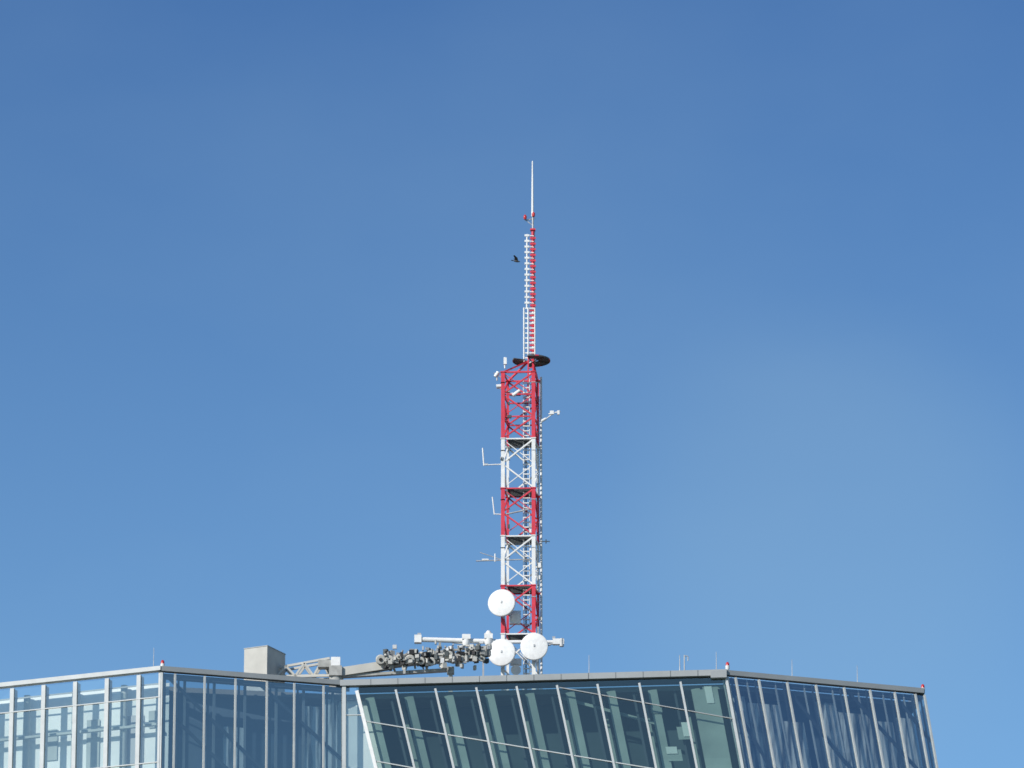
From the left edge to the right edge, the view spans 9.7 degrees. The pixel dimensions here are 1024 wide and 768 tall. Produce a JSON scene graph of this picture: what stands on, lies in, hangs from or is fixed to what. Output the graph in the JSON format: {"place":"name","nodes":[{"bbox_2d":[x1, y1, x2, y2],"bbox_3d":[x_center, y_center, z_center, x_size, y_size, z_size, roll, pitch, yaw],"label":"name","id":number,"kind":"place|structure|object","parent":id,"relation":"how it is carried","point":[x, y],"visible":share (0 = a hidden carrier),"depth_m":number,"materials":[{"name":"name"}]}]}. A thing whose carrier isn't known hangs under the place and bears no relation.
{"place":"outdoors","nodes":[
{"label":"outdoors","id":0,"kind":"place"},
{"bbox_2d":[0,0,1023,767],"label":"sky","id":1,"kind":"structure","parent":0,"point":[262,293],"materials":[{"name":"blue"}]},
{"label":"ground","id":2,"kind":"structure","parent":0,"visible":0},
{"bbox_2d":[0,666,938,767],"bbox_3d":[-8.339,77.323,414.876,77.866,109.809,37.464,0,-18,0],"label":"glass skyscraper","id":3,"kind":"structure","parent":2,"relation":"on","point":[161,723],"depth_m":416.79,"materials":[{"name":"glass"}]},
{"bbox_2d":[158,660,164,672],"bbox_3d":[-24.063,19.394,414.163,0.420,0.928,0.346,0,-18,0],"label":"obstruction light","id":4,"kind":"object","parent":3,"relation":"on","point":[161,664],"visible":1,"depth_m":414.10,"materials":[{"name":"metal"}]},
{"bbox_2d":[244,639,491,694],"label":"window cleaning crane","id":5,"kind":"object","parent":3,"relation":"on","point":[265,659],"depth_m":422.37,"materials":[{"name":"beige paint"}]},
{"bbox_2d":[414,630,563,690],"bbox_3d":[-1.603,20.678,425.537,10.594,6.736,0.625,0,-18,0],"label":"rooftop antenna boom","id":6,"kind":"object","parent":3,"relation":"on","point":[465,639],"visible":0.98,"depth_m":426.25,"materials":[{"name":"white paint"}]},
{"bbox_2d":[476,161,559,689],"bbox_3d":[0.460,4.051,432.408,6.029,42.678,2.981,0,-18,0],"label":"lattice antenna mast","id":7,"kind":"object","parent":3,"relation":"on","point":[520,492],"visible":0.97,"depth_m":431.25,"materials":[{"name":"red metal"}]},
{"bbox_2d":[488,589,514,618],"bbox_3d":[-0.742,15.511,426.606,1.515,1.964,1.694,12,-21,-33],"label":"microwave dish","id":8,"kind":"object","parent":7,"relation":"attached to","point":[501,602],"visible":1,"depth_m":426.40,"materials":[{"name":"white paint"}]},
{"bbox_2d":[489,639,514,667],"bbox_3d":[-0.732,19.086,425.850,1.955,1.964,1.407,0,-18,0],"label":"microwave dish","id":9,"kind":"object","parent":7,"relation":"attached to","point":[502,652],"visible":1,"depth_m":425.28,"materials":[{"name":"white paint"}]},
{"bbox_2d":[520,633,547,662],"bbox_3d":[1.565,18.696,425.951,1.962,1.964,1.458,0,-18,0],"label":"microwave dish","id":10,"kind":"object","parent":7,"relation":"attached to","point":[534,646],"visible":1,"depth_m":425.33,"materials":[{"name":"white paint"}]},
{"bbox_2d":[679,655,688,669],"bbox_3d":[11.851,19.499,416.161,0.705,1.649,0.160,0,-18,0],"label":"roof vent pipe","id":11,"kind":"object","parent":3,"relation":"on","point":[684,661],"visible":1,"depth_m":416.27,"materials":[{"name":"metal"}]},
{"bbox_2d":[725,662,729,675],"bbox_3d":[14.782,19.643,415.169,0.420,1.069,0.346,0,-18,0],"label":"obstruction light","id":12,"kind":"object","parent":3,"relation":"on","point":[727,666],"visible":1,"depth_m":415.14,"materials":[{"name":"metal"}]}
]}

